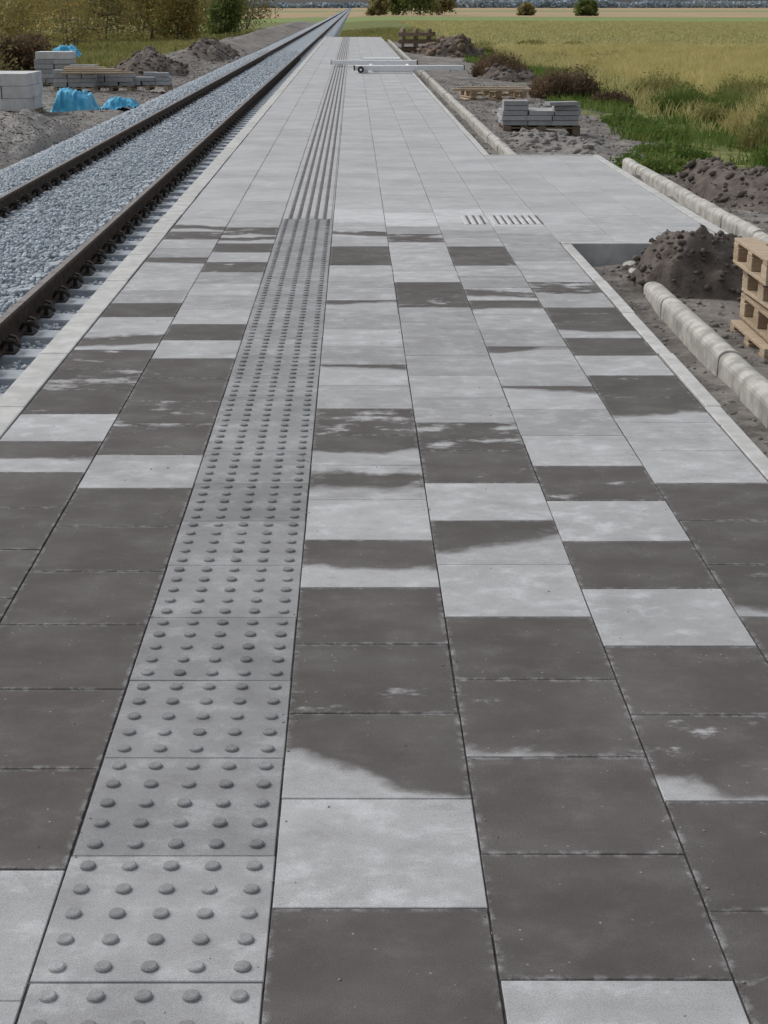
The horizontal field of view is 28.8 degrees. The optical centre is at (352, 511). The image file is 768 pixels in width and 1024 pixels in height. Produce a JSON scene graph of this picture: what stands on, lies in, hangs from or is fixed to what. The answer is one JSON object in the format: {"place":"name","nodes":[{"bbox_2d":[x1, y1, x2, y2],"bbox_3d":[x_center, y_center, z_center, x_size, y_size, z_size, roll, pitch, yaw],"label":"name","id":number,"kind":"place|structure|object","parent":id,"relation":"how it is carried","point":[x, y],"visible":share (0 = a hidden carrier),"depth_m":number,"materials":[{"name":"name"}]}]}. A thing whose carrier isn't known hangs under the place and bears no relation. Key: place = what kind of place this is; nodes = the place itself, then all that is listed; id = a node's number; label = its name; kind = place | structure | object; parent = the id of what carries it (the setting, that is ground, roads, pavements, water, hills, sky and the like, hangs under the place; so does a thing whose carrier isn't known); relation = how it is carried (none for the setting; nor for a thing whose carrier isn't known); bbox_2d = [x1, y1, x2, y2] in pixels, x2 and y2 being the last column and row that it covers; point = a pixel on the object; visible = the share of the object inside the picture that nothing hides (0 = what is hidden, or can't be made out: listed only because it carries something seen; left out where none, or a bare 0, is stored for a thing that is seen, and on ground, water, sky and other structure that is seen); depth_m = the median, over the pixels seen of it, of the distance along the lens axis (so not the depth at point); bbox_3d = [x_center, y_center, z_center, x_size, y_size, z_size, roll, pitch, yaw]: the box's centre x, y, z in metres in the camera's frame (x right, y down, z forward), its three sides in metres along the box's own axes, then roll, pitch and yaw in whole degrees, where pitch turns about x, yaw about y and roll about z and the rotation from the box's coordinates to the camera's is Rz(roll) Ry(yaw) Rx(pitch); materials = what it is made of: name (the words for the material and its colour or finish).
{"place":"outdoors","nodes":[
{"label":"outdoors","id":0,"kind":"place"},
{"bbox_2d":[0,7,767,457],"bbox_3d":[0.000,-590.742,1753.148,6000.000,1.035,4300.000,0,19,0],"label":"ground","id":1,"kind":"structure","parent":0,"point":[286,23],"depth_m":40.77,"materials":[{"name":"brown soil"}]},
{"bbox_2d":[0,0,25,70],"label":"shrub","id":2,"kind":"object","parent":1,"relation":"on","point":[10,46],"visible":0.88,"depth_m":48.88,"materials":[{"name":"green plant"}]},
{"bbox_2d":[0,71,43,113],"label":"concrete block stack","id":3,"kind":"object","parent":1,"relation":"on","point":[20,90],"visible":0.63,"depth_m":33.43,"materials":[{"name":"grey concrete"}]},
{"bbox_2d":[0,0,54,45],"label":"shrub","id":4,"kind":"object","parent":1,"relation":"on","point":[27,19],"visible":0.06,"depth_m":79.51,"materials":[{"name":"green plant"}]},
{"bbox_2d":[0,0,54,32],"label":"tree","id":5,"kind":"object","parent":1,"relation":"on","point":[39,18],"visible":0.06,"depth_m":141.56,"materials":[{"name":"green plant"}]},
{"bbox_2d":[0,31,56,70],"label":"shrub","id":6,"kind":"object","parent":1,"relation":"on","point":[25,54],"visible":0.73,"depth_m":52.20,"materials":[{"name":"brown plant"}]},
{"bbox_2d":[0,0,58,69],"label":"shrub","id":7,"kind":"object","parent":1,"relation":"on","point":[17,26],"visible":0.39,"depth_m":57.08,"materials":[{"name":"green plant"}]},
{"bbox_2d":[1,0,77,53],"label":"shrub","id":8,"kind":"object","parent":1,"relation":"on","point":[33,17],"visible":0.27,"depth_m":68.53,"materials":[{"name":"green plant"}]},
{"bbox_2d":[0,108,85,162],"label":"gravel heap","id":9,"kind":"object","parent":1,"relation":"on","point":[26,133],"visible":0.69,"depth_m":27.31,"materials":[{"name":"gravel"}]},
{"bbox_2d":[34,51,76,84],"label":"concrete block stack","id":10,"kind":"object","parent":1,"relation":"on","point":[46,63],"visible":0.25,"depth_m":45.52,"materials":[{"name":"grey concrete"}]},
{"bbox_2d":[53,44,81,56],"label":"blue tarpaulin","id":11,"kind":"object","parent":10,"relation":"on","point":[71,47],"visible":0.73,"depth_m":46.59,"materials":[{"name":"blue plastic"}]},
{"bbox_2d":[31,0,115,47],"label":"shrub","id":12,"kind":"object","parent":1,"relation":"on","point":[70,6],"visible":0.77,"depth_m":87.17,"materials":[{"name":"green plant"}]},
{"bbox_2d":[50,87,100,111],"bbox_3d":[-6.602,-9.788,35.537,1.062,0.593,1.261,0,19,0],"label":"blue tarpaulin","id":13,"kind":"object","parent":1,"relation":"on","point":[68,99],"visible":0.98,"depth_m":35.09,"materials":[{"name":"blue plastic"}]},
{"bbox_2d":[33,0,129,35],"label":"tree","id":14,"kind":"object","parent":1,"relation":"on","point":[78,16],"visible":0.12,"depth_m":123.32,"materials":[{"name":"green plant"}]},
{"bbox_2d":[46,0,153,40],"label":"tree","id":15,"kind":"object","parent":1,"relation":"on","point":[121,19],"visible":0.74,"depth_m":106.27,"materials":[{"name":"green plant"}]},
{"bbox_2d":[53,65,172,91],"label":"paving slab stack","id":16,"kind":"object","parent":1,"relation":"on","point":[91,77],"visible":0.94,"depth_m":43.30,"materials":[{"name":"grey concrete"}]},
{"bbox_2d":[13,0,220,16],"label":"hedgerow","id":17,"kind":"object","parent":1,"relation":"on","point":[201,6],"visible":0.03,"depth_m":395.52,"materials":[{"name":"green plant"}]},
{"bbox_2d":[101,96,139,109],"bbox_3d":[-5.730,-10.111,36.916,0.877,0.332,1.014,0,19,0],"label":"blue tarpaulin","id":18,"kind":"object","parent":1,"relation":"on","point":[115,102],"visible":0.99,"depth_m":36.55,"materials":[{"name":"blue plastic"}]},
{"bbox_2d":[0,47,243,165],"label":"soil clods","id":19,"kind":"object","parent":1,"relation":"on","point":[135,90],"visible":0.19,"depth_m":43.12,"materials":[{"name":"grey soil"}]},
{"bbox_2d":[0,28,259,86],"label":"green grass","id":20,"kind":"structure","parent":1,"relation":"on","point":[121,49],"depth_m":89.68,"materials":[{"name":"green plant"}]},
{"bbox_2d":[103,0,161,30],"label":"tree","id":21,"kind":"object","parent":1,"relation":"on","point":[134,16],"visible":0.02,"depth_m":146.46,"materials":[{"name":"green plant"}]},
{"bbox_2d":[109,0,183,38],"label":"tree","id":22,"kind":"object","parent":1,"relation":"on","point":[143,10],"visible":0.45,"depth_m":111.37,"materials":[{"name":"green plant"}]},
{"bbox_2d":[114,45,196,79],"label":"soil heap","id":23,"kind":"object","parent":1,"relation":"on","point":[148,58],"visible":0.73,"depth_m":52.16,"materials":[{"name":"soil"}]},
{"bbox_2d":[0,8,351,393],"bbox_3d":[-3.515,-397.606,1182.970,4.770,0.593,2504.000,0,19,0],"label":"ballast bed","id":24,"kind":"object","parent":1,"relation":"on","point":[335,29],"visible":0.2,"depth_m":106.45,"materials":[{"name":"grey gravel"}]},
{"bbox_2d":[0,50,300,393],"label":"gravel ballast","id":25,"kind":"structure","parent":24,"relation":"on","point":[152,150],"depth_m":20.27,"materials":[{"name":"gravel"}]},
{"bbox_2d":[0,39,322,396],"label":"railway sleepers","id":26,"kind":"object","parent":24,"relation":"on","point":[26,357],"visible":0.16,"depth_m":14.79,"materials":[{"name":"concrete"}]},
{"bbox_2d":[0,13,344,367],"bbox_3d":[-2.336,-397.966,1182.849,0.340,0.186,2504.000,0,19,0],"label":"railway rail","id":27,"kind":"object","parent":26,"relation":"on","point":[23,315],"visible":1,"depth_m":13.77,"materials":[{"name":"metal"}]},
{"bbox_2d":[0,10,345,217],"bbox_3d":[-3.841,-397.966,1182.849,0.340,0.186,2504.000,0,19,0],"label":"railway rail","id":28,"kind":"object","parent":26,"relation":"on","point":[19,196],"visible":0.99,"depth_m":22.76,"materials":[{"name":"metal"}]},
{"bbox_2d":[143,0,215,40],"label":"tree","id":29,"kind":"object","parent":1,"relation":"on","point":[183,9],"visible":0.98,"depth_m":105.81,"materials":[{"name":"green plant"}]},
{"bbox_2d":[156,0,216,31],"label":"tree","id":30,"kind":"object","parent":1,"relation":"on","point":[202,14],"visible":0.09,"depth_m":131.69,"materials":[{"name":"green plant"}]},
{"bbox_2d":[174,37,246,63],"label":"soil heap","id":31,"kind":"object","parent":1,"relation":"on","point":[212,49],"visible":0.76,"depth_m":69.66,"materials":[{"name":"grey soil"}]},
{"bbox_2d":[199,0,249,35],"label":"tree","id":32,"kind":"object","parent":1,"relation":"on","point":[222,12],"visible":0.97,"depth_m":120.78,"materials":[{"name":"green plant"}]},
{"bbox_2d":[225,0,282,28],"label":"tree","id":33,"kind":"object","parent":1,"relation":"on","point":[253,13],"visible":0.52,"depth_m":165.72,"materials":[{"name":"green plant"}]},
{"bbox_2d":[364,0,391,15],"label":"tree","id":34,"kind":"object","parent":1,"relation":"on","point":[378,7],"visible":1,"depth_m":358.98,"materials":[{"name":"green plant"}]},
{"bbox_2d":[0,37,767,1023],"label":"platform paving","id":35,"kind":"structure","parent":1,"relation":"on","point":[162,907],"depth_m":4.02,"materials":[{"name":"concrete"}]},
{"bbox_2d":[0,37,326,438],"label":"platform edge kerb","id":36,"kind":"structure","parent":35,"relation":"on","point":[17,397],"depth_m":8.50,"materials":[{"name":"concrete"}]},
{"bbox_2d":[330,58,400,62],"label":"white boards","id":37,"kind":"object","parent":35,"relation":"on","point":[379,59],"visible":0.3,"depth_m":44.05,"materials":[{"name":"paint"}]},
{"bbox_2d":[331,60,417,66],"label":"aluminium straightedge","id":38,"kind":"object","parent":35,"relation":"on","point":[340,63],"visible":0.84,"depth_m":40.59,"materials":[{"name":"silver metal"}]},
{"bbox_2d":[358,64,411,72],"bbox_3d":[0.949,-11.400,38.325,1.330,0.164,3.376,2,19,6],"label":"levelling frame","id":39,"kind":"object","parent":35,"relation":"on","point":[360,69],"visible":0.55,"depth_m":37.81,"materials":[{"name":"paint"}]},
{"bbox_2d":[13,235,764,1016],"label":"sand crumbs","id":40,"kind":"object","parent":35,"relation":"on","point":[299,607],"visible":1,"depth_m":4.27,"materials":[{"name":"sand"}]},
{"bbox_2d":[353,65,464,72],"bbox_3d":[1.400,-11.005,37.132,2.747,0.179,0.290,-1,19,-4],"label":"aluminium straightedge","id":41,"kind":"object","parent":35,"relation":"on","point":[451,68],"visible":1,"depth_m":37.02,"materials":[{"name":"silver metal"}]},
{"bbox_2d":[387,0,411,14],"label":"tree","id":42,"kind":"object","parent":1,"relation":"on","point":[392,9],"visible":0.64,"depth_m":377.53,"materials":[{"name":"green plant"}]},
{"bbox_2d":[398,28,436,52],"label":"timber stack","id":43,"kind":"object","parent":1,"relation":"on","point":[415,41],"visible":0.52,"depth_m":62.03,"materials":[{"name":"brown wood"}]},
{"bbox_2d":[394,0,440,14],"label":"tree","id":44,"kind":"object","parent":1,"relation":"on","point":[424,5],"visible":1,"depth_m":373.12,"materials":[{"name":"green plant"}]},
{"bbox_2d":[426,0,457,14],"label":"tree","id":45,"kind":"object","parent":1,"relation":"on","point":[446,5],"visible":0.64,"depth_m":387.11,"materials":[{"name":"green plant"}]},
{"bbox_2d":[410,34,488,57],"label":"rubble heap","id":46,"kind":"object","parent":1,"relation":"on","point":[456,46],"visible":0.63,"depth_m":60.38,"materials":[{"name":"stone"}]},
{"bbox_2d":[388,39,516,154],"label":"concrete retaining kerb","id":47,"kind":"structure","parent":1,"relation":"on","point":[488,136],"depth_m":24.52,"materials":[{"name":"grey concrete"}]},
{"bbox_2d":[467,54,498,76],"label":"dry weed clump","id":48,"kind":"object","parent":1,"relation":"on","point":[475,69],"visible":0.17,"depth_m":42.08,"materials":[{"name":"brown plant"}]},
{"bbox_2d":[475,45,494,51],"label":"weed clump","id":49,"kind":"object","parent":1,"relation":"on","point":[489,48],"visible":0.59,"depth_m":70.58,"materials":[{"name":"green plant"}]},
{"bbox_2d":[203,0,767,7],"bbox_3d":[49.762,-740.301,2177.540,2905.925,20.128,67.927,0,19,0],"label":"distant tree line","id":50,"kind":"object","parent":1,"relation":"on","point":[600,4],"visible":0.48,"depth_m":2153.97,"materials":[{"name":"green plant"}]},
{"bbox_2d":[473,41,499,46],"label":"weed clump","id":51,"kind":"object","parent":1,"relation":"on","point":[482,43],"visible":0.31,"depth_m":81.36,"materials":[{"name":"green plant"}]},
{"bbox_2d":[452,86,530,100],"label":"wooden pallets","id":52,"kind":"object","parent":1,"relation":"on","point":[470,93],"visible":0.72,"depth_m":30.55,"materials":[{"name":"brown wood"}]},
{"bbox_2d":[478,47,531,74],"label":"dry weed clump","id":53,"kind":"object","parent":1,"relation":"on","point":[504,60],"visible":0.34,"depth_m":41.35,"materials":[{"name":"brown plant"}]},
{"bbox_2d":[476,63,538,82],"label":"soil heap","id":54,"kind":"object","parent":1,"relation":"on","point":[500,73],"visible":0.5,"depth_m":40.58,"materials":[{"name":"soil"}]},
{"bbox_2d":[515,2,536,15],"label":"bush","id":55,"kind":"object","parent":1,"relation":"on","point":[526,9],"visible":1,"depth_m":377.86,"materials":[{"name":"green plant"}]},
{"bbox_2d":[515,39,546,44],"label":"weed clump","id":56,"kind":"object","parent":1,"relation":"on","point":[536,41],"visible":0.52,"depth_m":84.90,"materials":[{"name":"plant"}]},
{"bbox_2d":[468,102,595,121],"bbox_3d":[3.297,-7.369,27.622,2.756,0.457,5.554,0,19,0],"label":"rubble heap","id":57,"kind":"object","parent":1,"relation":"on","point":[494,110],"visible":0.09,"depth_m":27.38,"materials":[{"name":"grey stone"}]},
{"bbox_2d":[497,99,580,134],"bbox_3d":[2.935,-6.236,23.584,1.239,0.519,1.013,0,19,0],"label":"paving slab stack","id":58,"kind":"object","parent":1,"relation":"on","point":[516,114],"visible":0.93,"depth_m":23.27,"materials":[{"name":"grey concrete"}]},
{"bbox_2d":[525,64,585,98],"bbox_3d":[4.501,-9.578,33.273,1.417,0.823,1.334,0,19,0],"label":"dry weed clump","id":59,"kind":"object","parent":1,"relation":"on","point":[542,87],"visible":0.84,"depth_m":33.03,"materials":[{"name":"brown plant"}]},
{"bbox_2d":[494,128,642,161],"bbox_3d":[2.929,-5.125,20.963,2.558,0.394,5.500,0,19,0],"label":"rubble heap","id":60,"kind":"object","parent":1,"relation":"on","point":[536,141],"visible":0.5,"depth_m":20.51,"materials":[{"name":"grey stone"}]},
{"bbox_2d":[562,40,582,44],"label":"weed clump","id":61,"kind":"object","parent":1,"relation":"on","point":[578,42],"visible":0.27,"depth_m":81.90,"materials":[{"name":"plant"}]},
{"bbox_2d":[380,37,767,479],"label":"platform kerb","id":62,"kind":"structure","parent":1,"relation":"on","point":[587,257],"depth_m":9.05,"materials":[{"name":"concrete"}]},
{"bbox_2d":[547,64,603,98],"bbox_3d":[4.988,-9.772,33.956,1.405,0.802,1.428,-7,20,-20],"label":"dry weed clump","id":63,"kind":"object","parent":1,"relation":"on","point":[590,85],"visible":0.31,"depth_m":33.69,"materials":[{"name":"brown plant"}]},
{"bbox_2d":[397,20,767,46],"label":"meadow grass","id":64,"kind":"structure","parent":1,"relation":"on","point":[468,28],"depth_m":132.49,"materials":[{"name":"plant"}]},
{"bbox_2d":[573,0,598,15],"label":"tree","id":65,"kind":"object","parent":1,"relation":"on","point":[586,8],"visible":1,"depth_m":368.12,"materials":[{"name":"green plant"}]},
{"bbox_2d":[572,64,603,72],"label":"weed clump","id":66,"kind":"object","parent":1,"relation":"on","point":[587,68],"visible":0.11,"depth_m":46.31,"materials":[{"name":"green plant"}]},
{"bbox_2d":[583,57,604,65],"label":"weed clump","id":67,"kind":"object","parent":1,"relation":"on","point":[588,60],"visible":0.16,"depth_m":51.55,"materials":[{"name":"green plant"}]},
{"bbox_2d":[422,80,767,453],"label":"soil clods","id":68,"kind":"object","parent":1,"relation":"on","point":[726,336],"visible":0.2,"depth_m":19.86,"materials":[{"name":"soil"}]},
{"bbox_2d":[588,87,633,107],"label":"dry weed clump","id":69,"kind":"object","parent":1,"relation":"on","point":[607,95],"visible":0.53,"depth_m":32.16,"materials":[{"name":"brown plant"}]},
{"bbox_2d":[462,51,767,168],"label":"green grass","id":70,"kind":"structure","parent":1,"relation":"on","point":[715,135],"depth_m":25.96,"materials":[{"name":"green plant"}]},
{"bbox_2d":[476,40,767,136],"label":"meadow grass","id":71,"kind":"structure","parent":1,"relation":"on","point":[708,62],"depth_m":52.04,"materials":[{"name":"yellow plant"}]},
{"bbox_2d":[598,110,663,127],"bbox_3d":[4.896,-6.853,26.193,1.170,0.376,1.254,0,19,0],"label":"nettle patch","id":72,"kind":"object","parent":1,"relation":"on","point":[620,118],"visible":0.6,"depth_m":26.03,"materials":[{"name":"green plant"}]},
{"bbox_2d":[610,147,691,174],"bbox_3d":[3.678,-4.251,18.155,1.186,0.338,1.209,11,21,29],"label":"nettle patch","id":73,"kind":"object","parent":1,"relation":"on","point":[668,164],"visible":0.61,"depth_m":17.95,"materials":[{"name":"green plant"}]},
{"bbox_2d":[622,124,696,141],"bbox_3d":[4.801,-5.911,23.341,1.228,0.306,1.234,0,19,0],"label":"nettle patch","id":74,"kind":"object","parent":1,"relation":"on","point":[659,135],"visible":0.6,"depth_m":23.18,"materials":[{"name":"green plant"}]},
{"bbox_2d":[632,65,693,96],"bbox_3d":[7.075,-9.778,34.223,1.501,0.900,1.544,-11,22,-30],"label":"weed clump","id":75,"kind":"object","parent":1,"relation":"on","point":[650,85],"visible":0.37,"depth_m":34.09,"materials":[{"name":"green plant"}]},
{"bbox_2d":[628,138,713,161],"bbox_3d":[4.394,-4.946,20.487,1.197,0.340,1.182,14,23,36],"label":"nettle patch","id":76,"kind":"object","parent":1,"relation":"on","point":[690,153],"visible":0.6,"depth_m":20.31,"materials":[{"name":"green plant"}]},
{"bbox_2d":[650,83,699,107],"bbox_3d":[6.857,-8.707,31.522,1.290,0.668,1.250,0,19,0],"label":"weed clump","id":77,"kind":"object","parent":1,"relation":"on","point":[679,90],"visible":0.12,"depth_m":31.38,"materials":[{"name":"green plant"}]},
{"bbox_2d":[645,81,711,114],"bbox_3d":[6.799,-8.610,31.070,1.495,0.766,1.571,0,19,0],"label":"weed clump","id":78,"kind":"object","parent":1,"relation":"on","point":[686,96],"visible":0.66,"depth_m":30.88,"materials":[{"name":"green plant"}]},
{"bbox_2d":[616,224,744,301],"bbox_3d":[2.249,-1.641,9.877,1.521,0.561,1.306,0,19,0],"label":"soil heap","id":79,"kind":"object","parent":1,"relation":"on","point":[698,263],"visible":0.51,"depth_m":9.56,"materials":[{"name":"soil"}]},
{"bbox_2d":[660,90,714,111],"bbox_3d":[7.064,-8.653,31.527,1.515,0.559,1.633,0,19,0],"label":"weed clump","id":80,"kind":"object","parent":1,"relation":"on","point":[693,98],"visible":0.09,"depth_m":31.06,"materials":[{"name":"green plant"}]},
{"bbox_2d":[622,158,767,240],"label":"concrete pipe","id":81,"kind":"structure","parent":1,"relation":"on","point":[719,217],"depth_m":13.50,"materials":[{"name":"grey concrete"}]},
{"bbox_2d":[623,260,767,428],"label":"concrete retaining kerb","id":82,"kind":"structure","parent":1,"relation":"on","point":[717,355],"depth_m":7.86,"materials":[{"name":"grey concrete"}]},
{"bbox_2d":[687,102,730,124],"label":"weed clump","id":83,"kind":"object","parent":1,"relation":"on","point":[713,111],"visible":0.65,"depth_m":27.40,"materials":[{"name":"green plant"}]},
{"bbox_2d":[673,156,767,213],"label":"soil heap","id":84,"kind":"object","parent":1,"relation":"on","point":[715,180],"visible":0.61,"depth_m":14.75,"materials":[{"name":"soil"}]},
{"bbox_2d":[707,75,758,96],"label":"tall grass clump","id":85,"kind":"object","parent":1,"relation":"on","point":[719,85],"visible":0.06,"depth_m":32.53,"materials":[{"name":"plant"}]},
{"bbox_2d":[701,77,766,114],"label":"weed clump","id":86,"kind":"object","parent":1,"relation":"on","point":[725,100],"visible":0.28,"depth_m":28.16,"materials":[{"name":"green plant"}]},
{"bbox_2d":[709,71,763,102],"bbox_3d":[7.990,-8.847,31.429,1.184,0.905,1.205,-13,23,-33],"label":"weed clump","id":87,"kind":"object","parent":1,"relation":"on","point":[732,86],"visible":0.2,"depth_m":31.36,"materials":[{"name":"green plant"}]},
{"bbox_2d":[717,97,764,131],"bbox_3d":[6.855,-6.931,26.144,0.928,0.736,0.971,12,22,31],"label":"tall grass clump","id":88,"kind":"object","parent":1,"relation":"on","point":[734,118],"visible":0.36,"depth_m":26.09,"materials":[{"name":"beige plant"}]},
{"bbox_2d":[725,107,767,151],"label":"weed clump","id":89,"kind":"object","parent":1,"relation":"on","point":[750,139],"visible":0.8,"depth_m":22.02,"materials":[{"name":"green plant"}]},
{"bbox_2d":[730,238,767,358],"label":"pallet stack","id":90,"kind":"object","parent":1,"relation":"on","point":[750,257],"visible":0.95,"depth_m":8.43,"materials":[{"name":"beige wood"}]},
{"bbox_2d":[736,88,767,135],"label":"tall grass clump","id":91,"kind":"object","parent":1,"relation":"on","point":[754,112],"visible":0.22,"depth_m":25.31,"materials":[{"name":"plant"}]},
{"bbox_2d":[738,85,767,106],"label":"tall grass clump","id":92,"kind":"object","parent":1,"relation":"on","point":[759,94],"visible":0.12,"depth_m":29.74,"materials":[{"name":"green plant"}]},
{"bbox_2d":[740,74,767,104],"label":"weed clump","id":93,"kind":"object","parent":1,"relation":"on","point":[756,88],"visible":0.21,"depth_m":30.69,"materials":[{"name":"green plant"}]},
{"bbox_2d":[743,74,767,88],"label":"weed clump","id":94,"kind":"object","parent":1,"relation":"on","point":[756,81],"visible":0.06,"depth_m":34.24,"materials":[{"name":"green plant"}]},
{"bbox_2d":[743,100,767,131],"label":"weed clump","id":95,"kind":"object","parent":1,"relation":"on","point":[765,112],"visible":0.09,"depth_m":22.75,"materials":[{"name":"plant"}]},
{"bbox_2d":[746,130,767,167],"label":"weed clump","id":96,"kind":"object","parent":1,"relation":"on","point":[763,152],"visible":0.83,"depth_m":19.05,"materials":[{"name":"green plant"}]},
{"bbox_2d":[750,98,767,139],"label":"weed clump","id":97,"kind":"object","parent":1,"relation":"on","point":[766,119],"visible":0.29,"depth_m":22.20,"materials":[{"name":"green plant"}]},
{"bbox_2d":[339,26,439,41],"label":"green grass","id":98,"kind":"structure","parent":0,"point":[385,33],"depth_m":118.00,"materials":[{"name":"green plant"}]},
{"bbox_2d":[255,0,767,3],"label":"sky","id":99,"kind":"structure","parent":0,"point":[289,1],"materials":[{"name":"grey"}]}
]}

